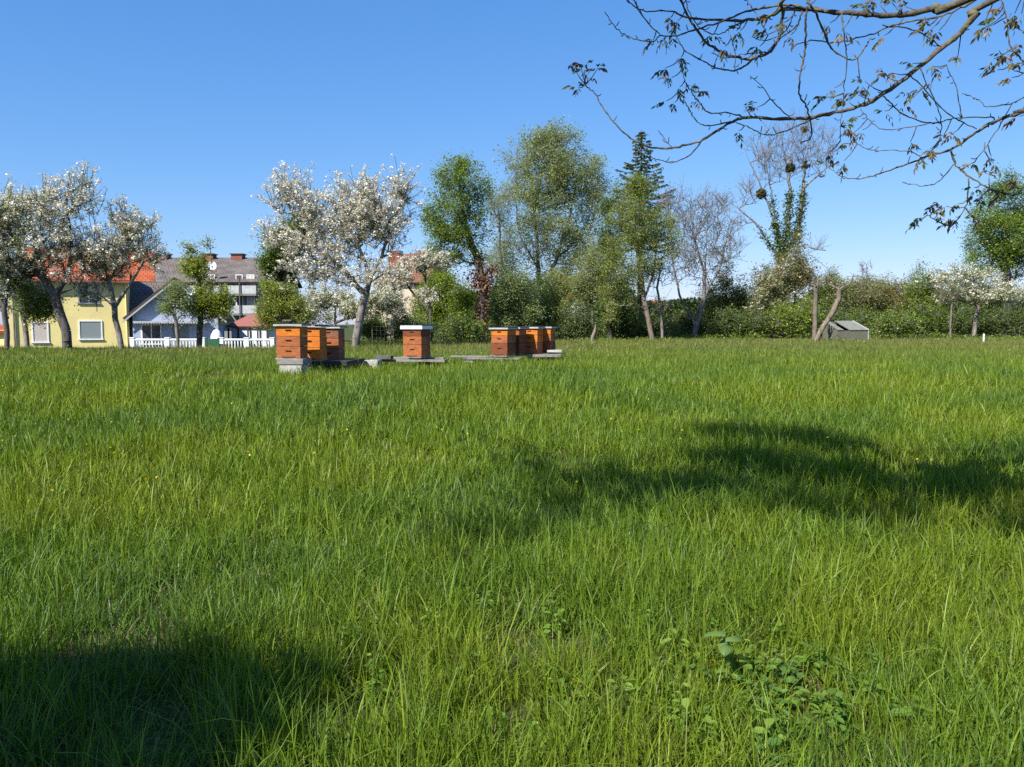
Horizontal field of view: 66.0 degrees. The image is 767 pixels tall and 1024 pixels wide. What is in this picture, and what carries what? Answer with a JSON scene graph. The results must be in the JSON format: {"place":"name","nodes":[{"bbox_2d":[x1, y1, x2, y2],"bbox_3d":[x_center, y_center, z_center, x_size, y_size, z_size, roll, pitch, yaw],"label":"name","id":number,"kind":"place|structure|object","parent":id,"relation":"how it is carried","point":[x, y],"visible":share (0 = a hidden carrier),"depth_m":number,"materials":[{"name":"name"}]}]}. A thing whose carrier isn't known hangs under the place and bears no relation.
{"place":"outdoors","nodes":[
{"label":"outdoors","id":0,"kind":"place"},
{"bbox_2d":[0,325,1023,766],"bbox_3d":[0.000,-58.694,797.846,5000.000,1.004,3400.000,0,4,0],"label":"ground","id":1,"kind":"structure","parent":0,"point":[348,333],"depth_m":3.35,"materials":[{"name":"green plant"}]},
{"bbox_2d":[0,324,10,346],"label":"house annex","id":2,"kind":"object","parent":1,"relation":"on","point":[1,335],"visible":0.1,"depth_m":46.04,"materials":[{"name":"yellow paint"}]},
{"bbox_2d":[0,183,36,348],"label":"apple tree","id":3,"kind":"object","parent":1,"relation":"on","point":[6,223],"visible":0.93,"depth_m":30.79,"materials":[{"name":"white plant"}]},
{"bbox_2d":[1,248,71,347],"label":"tree","id":4,"kind":"object","parent":1,"relation":"on","point":[34,306],"visible":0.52,"depth_m":32.59,"materials":[{"name":"green plant"}]},
{"bbox_2d":[0,158,122,349],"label":"apple tree","id":5,"kind":"object","parent":1,"relation":"on","point":[43,211],"visible":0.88,"depth_m":31.45,"materials":[{"name":"white plant"}]},
{"bbox_2d":[8,266,131,347],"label":"yellow house","id":6,"kind":"structure","parent":1,"relation":"on","point":[89,329],"depth_m":46.85,"materials":[{"name":"paint"}]},
{"bbox_2d":[33,284,44,297],"bbox_3d":[-27.538,-5.205,45.803,1.165,1.175,0.140,-2,5,-24],"label":"window","id":7,"kind":"structure","parent":6,"relation":"in","point":[41,286],"depth_m":45.85,"materials":[{"name":"grey glass"}]},
{"bbox_2d":[31,322,49,342],"bbox_3d":[-27.502,-2.976,45.987,0.929,1.229,0.140,-2,5,-24],"label":"window","id":8,"kind":"structure","parent":6,"relation":"in","point":[39,335],"depth_m":45.99,"materials":[{"name":"white paint"}]},
{"bbox_2d":[78,284,100,303],"bbox_3d":[-25.146,-5.325,46.862,1.209,1.199,0.140,-2,5,-24],"label":"window","id":9,"kind":"structure","parent":6,"relation":"in","point":[84,300],"depth_m":46.82,"materials":[{"name":"grey glass"}]},
{"bbox_2d":[78,320,103,339],"bbox_3d":[-25.126,-3.183,47.033,1.333,1.160,0.140,-2,5,-24],"label":"window","id":10,"kind":"structure","parent":6,"relation":"in","point":[88,329],"depth_m":47.02,"materials":[{"name":"white paint"}]},
{"bbox_2d":[24,247,154,281],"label":"red roofed house","id":11,"kind":"structure","parent":1,"relation":"on","point":[147,275],"depth_m":62.16,"materials":[{"name":"red tile"}]},
{"bbox_2d":[65,193,171,350],"bbox_3d":[-16.439,-4.565,32.828,4.808,6.584,3.136,0,4,0],"label":"apple tree","id":12,"kind":"object","parent":1,"relation":"on","point":[128,230],"visible":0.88,"depth_m":32.54,"materials":[{"name":"white plant"}]},
{"bbox_2d":[7,277,230,348],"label":"blue house","id":13,"kind":"structure","parent":1,"relation":"on","point":[145,323],"depth_m":48.31,"materials":[{"name":"paint"}]},
{"bbox_2d":[141,324,162,344],"bbox_3d":[-21.967,-2.991,48.060,1.220,1.240,0.140,-1,5,-18],"label":"window","id":14,"kind":"structure","parent":13,"relation":"in","point":[148,331],"depth_m":48.04,"materials":[{"name":"white paint"}]},
{"bbox_2d":[173,325,188,347],"bbox_3d":[-20.404,-2.581,48.616,0.900,2.000,0.050,-1,5,-18],"label":"door","id":15,"kind":"structure","parent":13,"relation":"in","point":[183,330],"depth_m":48.61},
{"bbox_2d":[129,337,206,348],"bbox_3d":[-20.045,-1.984,45.981,4.404,1.416,0.300,0,4,0],"label":"balustrade","id":16,"kind":"object","parent":1,"relation":"on","point":[134,340],"visible":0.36,"depth_m":45.90,"materials":[{"name":"white paint"}]},
{"bbox_2d":[154,273,200,347],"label":"young tree","id":17,"kind":"object","parent":1,"relation":"on","point":[169,307],"visible":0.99,"depth_m":39.76,"materials":[{"name":"green plant"}]},
{"bbox_2d":[169,233,240,346],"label":"leafy tree","id":18,"kind":"object","parent":1,"relation":"on","point":[207,303],"visible":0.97,"depth_m":40.56,"materials":[{"name":"green plant"}]},
{"bbox_2d":[205,338,219,346],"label":"green gate","id":19,"kind":"structure","parent":1,"relation":"on","point":[213,342],"depth_m":45.52,"materials":[{"name":"paint"}]},
{"bbox_2d":[211,329,221,338],"bbox_3d":[-18.136,-2.495,48.450,0.840,1.661,0.819,0,4,0],"label":"garden cover","id":20,"kind":"object","parent":1,"relation":"on","point":[216,334],"visible":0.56,"depth_m":48.16,"materials":[{"name":"white paint"}]},
{"bbox_2d":[155,253,301,343],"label":"apartment house","id":21,"kind":"structure","parent":1,"relation":"on","point":[236,271],"depth_m":83.81,"materials":[{"name":"grey paint"}]},
{"bbox_2d":[236,275,242,285],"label":"window","id":22,"kind":"structure","parent":21,"relation":"in","point":[237,276],"depth_m":83.37,"materials":[{"name":"white paint"}]},
{"bbox_2d":[236,296,242,304],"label":"window","id":23,"kind":"structure","parent":21,"relation":"in","point":[241,297],"depth_m":83.55,"materials":[{"name":"white paint"}]},
{"bbox_2d":[247,275,254,285],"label":"window","id":24,"kind":"structure","parent":21,"relation":"in","point":[248,276],"depth_m":83.37,"materials":[{"name":"white paint"}]},
{"bbox_2d":[247,296,254,304],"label":"window","id":25,"kind":"structure","parent":21,"relation":"in","point":[250,299],"depth_m":83.55,"materials":[{"name":"grey glass"}]},
{"bbox_2d":[218,337,275,347],"bbox_3d":[-15.432,-1.990,45.981,3.267,1.402,0.300,0,4,0],"label":"balustrade","id":26,"kind":"object","parent":1,"relation":"on","point":[246,340],"visible":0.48,"depth_m":45.90,"materials":[{"name":"white paint"}]},
{"bbox_2d":[225,315,277,347],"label":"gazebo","id":27,"kind":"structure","parent":1,"relation":"on","point":[241,328],"depth_m":58.15,"materials":[{"name":"red paint"}]},
{"bbox_2d":[248,208,326,319],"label":"leafy tree","id":28,"kind":"object","parent":1,"relation":"on","point":[267,261],"visible":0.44,"depth_m":48.93,"materials":[{"name":"green plant"}]},
{"bbox_2d":[279,364,307,374],"bbox_3d":[-4.555,-0.200,16.476,0.469,0.401,0.450,0,4,3],"label":"concrete block","id":29,"kind":"object","parent":1,"relation":"on","point":[293,367],"depth_m":16.25,"materials":[{"name":"grey concrete"}]},
{"bbox_2d":[277,358,311,364],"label":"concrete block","id":30,"kind":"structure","parent":29,"relation":"on","point":[294,361],"depth_m":16.22,"materials":[{"name":"grey concrete"}]},
{"bbox_2d":[273,323,310,359],"bbox_3d":[-4.603,-0.886,16.531,0.608,0.743,0.622,0,4,3],"label":"beehive","id":31,"kind":"object","parent":30,"relation":"on","point":[291,340],"visible":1,"depth_m":16.29,"materials":[{"name":"orange wood"}]},
{"bbox_2d":[250,276,337,336],"bbox_3d":[-12.663,-3.843,45.898,5.360,5.061,3.219,0,4,0],"label":"shrub","id":32,"kind":"object","parent":1,"relation":"on","point":[274,295],"visible":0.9,"depth_m":45.46,"materials":[{"name":"green plant"}]},
{"bbox_2d":[308,358,364,365],"bbox_3d":[-4.020,-0.494,18.062,0.926,0.106,1.500,0,4,4],"label":"pallet stand","id":33,"kind":"object","parent":1,"relation":"on","point":[343,362],"visible":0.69,"depth_m":17.34,"materials":[{"name":"grey wood"}]},
{"bbox_2d":[307,325,329,360],"bbox_3d":[-4.451,-0.907,17.582,0.608,0.801,0.622,0,4,4],"label":"beehive","id":34,"kind":"object","parent":33,"relation":"on","point":[317,344],"visible":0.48,"depth_m":17.34,"materials":[{"name":"orange wood"}]},
{"bbox_2d":[315,326,347,358],"bbox_3d":[-4.244,-0.936,18.532,0.608,0.821,0.622,0,4,4],"label":"beehive","id":35,"kind":"object","parent":33,"relation":"on","point":[335,342],"visible":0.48,"depth_m":18.29,"materials":[{"name":"brown wood"}]},
{"bbox_2d":[248,154,426,346],"bbox_3d":[-7.918,-5.832,35.515,8.534,8.703,4.960,0,4,0],"label":"apple tree","id":36,"kind":"object","parent":1,"relation":"on","point":[363,213],"visible":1,"depth_m":35.25,"materials":[{"name":"white plant"}]},
{"bbox_2d":[337,366,349,371],"bbox_3d":[-3.750,-0.209,17.534,0.209,0.365,0.300,0,4,4],"label":"stand leg block","id":37,"kind":"object","parent":1,"relation":"on","point":[347,368],"depth_m":17.38,"materials":[{"name":"stone"}]},
{"bbox_2d":[301,281,405,325],"bbox_3d":[-8.415,-3.674,41.800,5.796,3.741,2.306,0,4,0],"label":"blossoming shrub","id":38,"kind":"object","parent":1,"relation":"on","point":[383,303],"visible":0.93,"depth_m":41.55,"materials":[{"name":"white plant"}]},
{"bbox_2d":[361,360,381,368],"bbox_3d":[-3.371,-0.404,18.970,0.411,0.330,0.300,1,4,12],"label":"concrete block","id":39,"kind":"object","parent":1,"relation":"on","point":[372,362],"depth_m":18.82,"materials":[{"name":"grey concrete"}]},
{"bbox_2d":[360,314,443,342],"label":"shrub","id":40,"kind":"object","parent":1,"relation":"on","point":[378,325],"visible":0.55,"depth_m":43.56,"materials":[{"name":"green plant"}]},
{"bbox_2d":[375,250,450,333],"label":"cream house","id":41,"kind":"structure","parent":1,"relation":"on","point":[407,292],"depth_m":73.70,"materials":[{"name":"paint"}]},
{"bbox_2d":[370,245,459,339],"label":"blossoming tree","id":42,"kind":"object","parent":1,"relation":"on","point":[439,260],"visible":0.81,"depth_m":43.48,"materials":[{"name":"white plant"}]},
{"bbox_2d":[372,322,458,342],"bbox_3d":[-5.146,-2.625,41.921,4.611,1.305,0.050,0,4,0],"label":"wire fence","id":43,"kind":"object","parent":1,"relation":"on","point":[414,324],"visible":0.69,"depth_m":41.90,"materials":[{"name":"metal"}]},
{"bbox_2d":[419,362,433,366],"bbox_3d":[-2.118,-0.376,19.574,0.308,0.319,0.300,1,4,12],"label":"concrete block","id":44,"kind":"object","parent":1,"relation":"on","point":[429,363],"depth_m":19.41,"materials":[{"name":"concrete"}]},
{"bbox_2d":[368,359,446,361],"bbox_3d":[-2.578,-0.565,19.411,1.947,0.057,0.200,1,4,10],"label":"plank","id":45,"kind":"object","parent":44,"relation":"on","point":[411,360],"visible":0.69,"depth_m":19.35,"materials":[{"name":"grey wood"}]},
{"bbox_2d":[374,355,393,358],"bbox_3d":[-3.139,-0.643,19.304,0.438,0.095,0.200,1,4,12],"label":"stone block","id":46,"kind":"object","parent":45,"relation":"on","point":[383,356],"depth_m":19.21,"materials":[{"name":"grey stone"}]},
{"bbox_2d":[394,357,444,358],"bbox_3d":[-2.368,-0.637,19.858,1.367,0.049,0.200,1,4,8],"label":"plank","id":47,"kind":"object","parent":44,"relation":"on","point":[420,358],"visible":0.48,"depth_m":19.74,"materials":[{"name":"grey wood"}]},
{"bbox_2d":[400,325,432,357],"bbox_3d":[-2.369,-1.049,19.613,0.608,0.812,0.622,2,5,20],"label":"beehive","id":48,"kind":"object","parent":47,"relation":"on","point":[416,340],"visible":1,"depth_m":19.40,"materials":[{"name":"orange wood"}]},
{"bbox_2d":[405,262,490,337],"bbox_3d":[-3.965,-5.359,49.791,5.533,5.615,4.614,3,5,32],"label":"shrub","id":49,"kind":"object","parent":1,"relation":"on","point":[460,299],"visible":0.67,"depth_m":49.35,"materials":[{"name":"green plant"}]},
{"bbox_2d":[414,148,503,340],"bbox_3d":[-3.052,-7.568,45.577,5.163,12.047,4.552,0,4,0],"label":"leafy tree","id":50,"kind":"object","parent":1,"relation":"on","point":[481,284],"visible":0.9,"depth_m":45.19,"materials":[{"name":"green plant"}]},
{"bbox_2d":[432,306,490,342],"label":"shrub","id":51,"kind":"object","parent":1,"relation":"on","point":[467,329],"visible":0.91,"depth_m":43.51,"materials":[{"name":"green plant"}]},
{"bbox_2d":[473,176,532,324],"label":"pale tree","id":52,"kind":"object","parent":1,"relation":"on","point":[501,255],"visible":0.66,"depth_m":53.07,"materials":[{"name":"green plant"}]},
{"bbox_2d":[2,340,1022,523],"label":"wildflowers","id":53,"kind":"object","parent":1,"relation":"on","point":[386,438],"visible":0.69,"depth_m":7.84,"materials":[{"name":"yellow plant"}]},
{"bbox_2d":[486,247,548,330],"bbox_3d":[0.234,-5.391,47.781,4.392,5.977,4.715,-1,4,-13],"label":"shrub","id":54,"kind":"object","parent":1,"relation":"on","point":[506,298],"visible":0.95,"depth_m":47.12,"materials":[{"name":"green plant"}]},
{"bbox_2d":[518,264,580,336],"bbox_3d":[2.549,-5.279,51.938,4.617,5.127,4.511,2,5,27],"label":"shrub","id":55,"kind":"object","parent":1,"relation":"on","point":[551,303],"visible":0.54,"depth_m":51.34,"materials":[{"name":"green plant"}]},
{"bbox_2d":[487,114,620,323],"bbox_3d":[2.949,-11.248,57.422,9.905,16.248,6.347,0,4,0],"label":"willow tree","id":56,"kind":"object","parent":1,"relation":"on","point":[560,173],"visible":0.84,"depth_m":56.57,"materials":[{"name":"green plant"}]},
{"bbox_2d":[547,294,606,340],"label":"shrub","id":57,"kind":"object","parent":1,"relation":"on","point":[573,327],"visible":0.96,"depth_m":49.56,"materials":[{"name":"green plant"}]},
{"bbox_2d":[565,228,605,334],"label":"tree","id":58,"kind":"object","parent":1,"relation":"on","point":[583,286],"visible":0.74,"depth_m":54.82,"materials":[{"name":"green plant"}]},
{"bbox_2d":[590,324,595,341],"bbox_3d":[4.517,-2.683,43.924,0.346,1.236,0.216,0,4,0],"label":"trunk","id":59,"kind":"object","parent":1,"relation":"on","point":[593,335],"visible":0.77,"depth_m":43.85,"materials":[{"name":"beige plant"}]},
{"bbox_2d":[590,186,646,338],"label":"thuja tree","id":60,"kind":"object","parent":1,"relation":"on","point":[623,318],"visible":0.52,"depth_m":53.24,"materials":[{"name":"green plant"}]},
{"bbox_2d":[585,169,688,339],"bbox_3d":[7.891,-7.952,49.439,6.405,10.846,5.019,0,4,0],"label":"leafy tree","id":61,"kind":"object","parent":1,"relation":"on","point":[640,190],"visible":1,"depth_m":49.12,"materials":[{"name":"green plant"}]},
{"bbox_2d":[590,308,683,338],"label":"shrub","id":62,"kind":"object","parent":1,"relation":"on","point":[669,329],"visible":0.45,"depth_m":55.34,"materials":[{"name":"green plant"}]},
{"bbox_2d":[605,130,675,317],"bbox_3d":[10.574,-12.304,65.284,6.118,17.012,6.258,0,4,0],"label":"spruce tree","id":63,"kind":"object","parent":1,"relation":"on","point":[638,153],"visible":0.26,"depth_m":64.64,"materials":[{"name":"green plant"}]},
{"bbox_2d":[299,572,1016,766],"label":"broadleaf weeds","id":64,"kind":"object","parent":1,"relation":"on","point":[781,701],"visible":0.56,"depth_m":2.94,"materials":[{"name":"green plant"}]},
{"bbox_2d":[642,246,687,338],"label":"pale tree","id":65,"kind":"object","parent":1,"relation":"on","point":[659,302],"visible":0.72,"depth_m":50.60,"materials":[{"name":"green plant"}]},
{"bbox_2d":[664,301,711,337],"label":"shrub","id":66,"kind":"object","parent":1,"relation":"on","point":[685,322],"visible":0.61,"depth_m":57.55,"materials":[{"name":"green plant"}]},
{"bbox_2d":[360,331,1023,343],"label":"rough weeds","id":67,"kind":"object","parent":1,"relation":"on","point":[707,336],"visible":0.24,"depth_m":53.40,"materials":[{"name":"green plant"}]},
{"bbox_2d":[364,278,1023,335],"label":"distant thicket","id":68,"kind":"object","parent":1,"relation":"on","point":[695,301],"visible":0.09,"depth_m":74.85,"materials":[{"name":"green plant"}]},
{"bbox_2d":[656,178,754,337],"bbox_3d":[13.290,-8.793,55.278,7.335,11.625,5.106,0,4,0],"label":"bare tree","id":69,"kind":"object","parent":1,"relation":"on","point":[712,251],"visible":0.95,"depth_m":55.14,"materials":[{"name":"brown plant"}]},
{"bbox_2d":[704,631,742,688],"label":"leafy weed","id":70,"kind":"object","parent":1,"relation":"on","point":[724,645],"visible":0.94,"depth_m":3.05,"materials":[{"name":"green plant"}]},
{"bbox_2d":[691,259,756,336],"bbox_3d":[16.117,-6.389,59.622,5.916,6.201,4.618,0,4,0],"label":"shrub","id":71,"kind":"object","parent":1,"relation":"on","point":[735,298],"visible":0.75,"depth_m":59.09,"materials":[{"name":"green plant"}]},
{"bbox_2d":[702,301,781,338],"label":"shrub","id":72,"kind":"object","parent":1,"relation":"on","point":[728,322],"visible":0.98,"depth_m":55.43,"materials":[{"name":"green plant"}]},
{"bbox_2d":[740,258,800,338],"bbox_3d":[18.541,-6.180,56.623,4.041,6.249,4.386,0,4,0],"label":"shrub","id":73,"kind":"object","parent":1,"relation":"on","point":[770,288],"visible":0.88,"depth_m":56.18,"materials":[{"name":"white plant"}]},
{"bbox_2d":[723,107,842,337],"bbox_3d":[20.204,-11.929,59.196,8.981,17.401,4.834,1,4,12],"label":"ivy clad tree","id":74,"kind":"object","parent":1,"relation":"on","point":[790,166],"visible":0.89,"depth_m":59.02,"materials":[{"name":"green plant"}]},
{"bbox_2d":[755,294,829,338],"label":"shrub","id":75,"kind":"object","parent":1,"relation":"on","point":[788,319],"visible":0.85,"depth_m":54.35,"materials":[{"name":"green plant"}]},
{"bbox_2d":[562,0,1023,233],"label":"walnut tree","id":76,"kind":"object","parent":1,"relation":"on","point":[973,14],"visible":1,"depth_m":5.22,"materials":[{"name":"brown plant"}]},
{"bbox_2d":[765,229,823,307],"bbox_3d":[20.591,-7.229,57.785,4.288,8.126,4.526,0,4,0],"label":"shrub","id":77,"kind":"object","parent":1,"relation":"on","point":[803,279],"visible":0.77,"depth_m":56.99,"materials":[{"name":"green plant"}]},
{"bbox_2d":[803,274,823,339],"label":"dead tree","id":78,"kind":"object","parent":1,"relation":"on","point":[815,313],"visible":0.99,"depth_m":47.71,"materials":[{"name":"wood"}]},
{"bbox_2d":[802,299,852,335],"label":"shrub","id":79,"kind":"object","parent":1,"relation":"on","point":[837,317],"visible":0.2,"depth_m":57.53,"materials":[{"name":"green plant"}]},
{"bbox_2d":[799,263,856,310],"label":"shrub","id":80,"kind":"object","parent":1,"relation":"on","point":[828,289],"visible":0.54,"depth_m":61.15,"materials":[{"name":"green plant"}]},
{"bbox_2d":[805,252,879,341],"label":"dead tree","id":81,"kind":"object","parent":1,"relation":"on","point":[831,313],"visible":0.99,"depth_m":45.68,"materials":[{"name":"wood"}]},
{"bbox_2d":[823,320,869,340],"bbox_3d":[21.405,-3.359,50.629,2.298,1.397,1.630,-1,4,-14],"label":"cold frame","id":82,"kind":"object","parent":1,"relation":"on","point":[849,330],"visible":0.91,"depth_m":50.15,"materials":[{"name":"grey glass"}]},
{"bbox_2d":[819,272,897,316],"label":"shrub","id":83,"kind":"object","parent":1,"relation":"on","point":[861,298],"visible":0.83,"depth_m":61.14,"materials":[{"name":"green plant"}]},
{"bbox_2d":[836,304,884,334],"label":"shrub","id":84,"kind":"object","parent":1,"relation":"on","point":[863,320],"visible":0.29,"depth_m":59.27,"materials":[{"name":"green plant"}]},
{"bbox_2d":[857,261,880,285],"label":"thin tree","id":85,"kind":"object","parent":1,"relation":"on","point":[864,268],"visible":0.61,"depth_m":63.46,"materials":[{"name":"grey plant"}]},
{"bbox_2d":[848,271,895,313],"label":"shrub","id":86,"kind":"object","parent":1,"relation":"on","point":[874,281],"visible":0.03,"depth_m":74.16,"materials":[{"name":"green plant"}]},
{"bbox_2d":[863,270,914,318],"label":"shrub","id":87,"kind":"object","parent":1,"relation":"on","point":[895,301],"visible":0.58,"depth_m":61.19,"materials":[{"name":"green plant"}]},
{"bbox_2d":[868,302,929,338],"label":"shrub","id":88,"kind":"object","parent":1,"relation":"on","point":[900,325],"visible":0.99,"depth_m":53.49,"materials":[{"name":"green plant"}]},
{"bbox_2d":[900,256,944,336],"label":"shrub","id":89,"kind":"object","parent":1,"relation":"on","point":[923,292],"visible":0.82,"depth_m":59.31,"materials":[{"name":"green plant"}]},
{"bbox_2d":[904,297,955,336],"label":"shrub","id":90,"kind":"object","parent":1,"relation":"on","point":[935,316],"visible":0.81,"depth_m":57.32,"materials":[{"name":"green plant"}]},
{"bbox_2d":[934,280,965,337],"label":"bare tree","id":91,"kind":"object","parent":1,"relation":"on","point":[954,298],"visible":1,"depth_m":56.68,"materials":[{"name":"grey plant"}]},
{"bbox_2d":[912,260,1023,337],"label":"apple tree","id":92,"kind":"object","parent":1,"relation":"on","point":[1003,294],"visible":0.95,"depth_m":57.20,"materials":[{"name":"white plant"}]},
{"bbox_2d":[933,302,1002,335],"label":"shrub","id":93,"kind":"object","parent":1,"relation":"on","point":[963,322],"visible":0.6,"depth_m":63.25,"materials":[{"name":"green plant"}]},
{"bbox_2d":[955,161,1023,334],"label":"leafy tree","id":94,"kind":"object","parent":1,"relation":"on","point":[1010,244],"visible":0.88,"depth_m":64.88,"materials":[{"name":"green plant"}]},
{"bbox_2d":[969,303,1023,335],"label":"shrub","id":95,"kind":"object","parent":1,"relation":"on","point":[1009,320],"visible":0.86,"depth_m":63.30,"materials":[{"name":"green plant"}]},
{"bbox_3d":[0.016,-0.501,21.874,0.215,0.313,0.300,0,4,6],"label":"stone block","id":96,"kind":"object","parent":1,"relation":"on","visible":0},
{"bbox_2d":[463,357,521,359],"bbox_3d":[-0.527,-0.693,21.758,1.573,0.051,0.500,0,4,6],"label":"plank","id":97,"kind":"object","parent":96,"relation":"on","point":[506,358],"visible":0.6,"depth_m":21.55,"materials":[{"name":"grey wood"}]},
{"bbox_2d":[451,355,491,357],"bbox_3d":[-1.079,-0.728,21.305,1.132,0.046,0.200,0,4,6],"label":"plank","id":98,"kind":"object","parent":97,"relation":"on","point":[471,356],"visible":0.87,"depth_m":21.21,"materials":[{"name":"grey wood"}]},
{"bbox_2d":[489,327,517,356],"bbox_3d":[-0.234,-1.154,21.797,0.608,0.809,0.622,2,5,28],"label":"beehive","id":99,"kind":"object","parent":97,"relation":"on","point":[503,343],"visible":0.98,"depth_m":21.59,"materials":[{"name":"orange wood"}]},
{"bbox_3d":[0.574,-0.587,22.770,0.222,0.346,0.500,0,4,4],"label":"stone block","id":100,"kind":"object","parent":1,"relation":"on","visible":0},
{"bbox_2d":[526,353,561,356],"bbox_3d":[0.952,-0.842,23.201,0.996,0.071,1.600,0,4,4],"label":"plank","id":101,"kind":"object","parent":100,"relation":"on","point":[546,355],"visible":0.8,"depth_m":22.43,"materials":[{"name":"grey wood"}]},
{"bbox_2d":[503,327,528,355],"bbox_3d":[0.088,-1.204,22.499,0.608,0.829,0.622,2,5,26],"label":"beehive","id":102,"kind":"object","parent":101,"relation":"on","point":[521,343],"visible":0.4,"depth_m":22.30,"materials":[{"name":"brown wood"}]},
{"bbox_2d":[519,326,545,353],"bbox_3d":[0.592,-1.256,23.104,0.608,0.829,0.622,2,5,22],"label":"beehive","id":103,"kind":"object","parent":101,"relation":"on","point":[534,335],"visible":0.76,"depth_m":22.86,"materials":[{"name":"orange wood"}]},
{"bbox_2d":[543,326,557,353],"bbox_3d":[0.988,-1.311,23.604,0.608,0.809,0.622,2,5,20],"label":"beehive","id":104,"kind":"object","parent":101,"relation":"on","point":[549,337],"visible":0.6,"depth_m":23.35,"materials":[{"name":"orange wood"}]},
{"bbox_2d":[547,350,561,351],"bbox_3d":[1.256,-0.957,23.243,0.431,0.064,0.500,0,4,4],"label":"plank","id":105,"kind":"object","parent":101,"relation":"on","point":[554,350],"visible":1,"depth_m":22.99,"materials":[{"name":"wood"}]},
{"bbox_2d":[0,0,1023,324],"label":"sky","id":106,"kind":"structure","parent":0,"point":[184,108],"materials":[{"name":"blue"}]}
]}

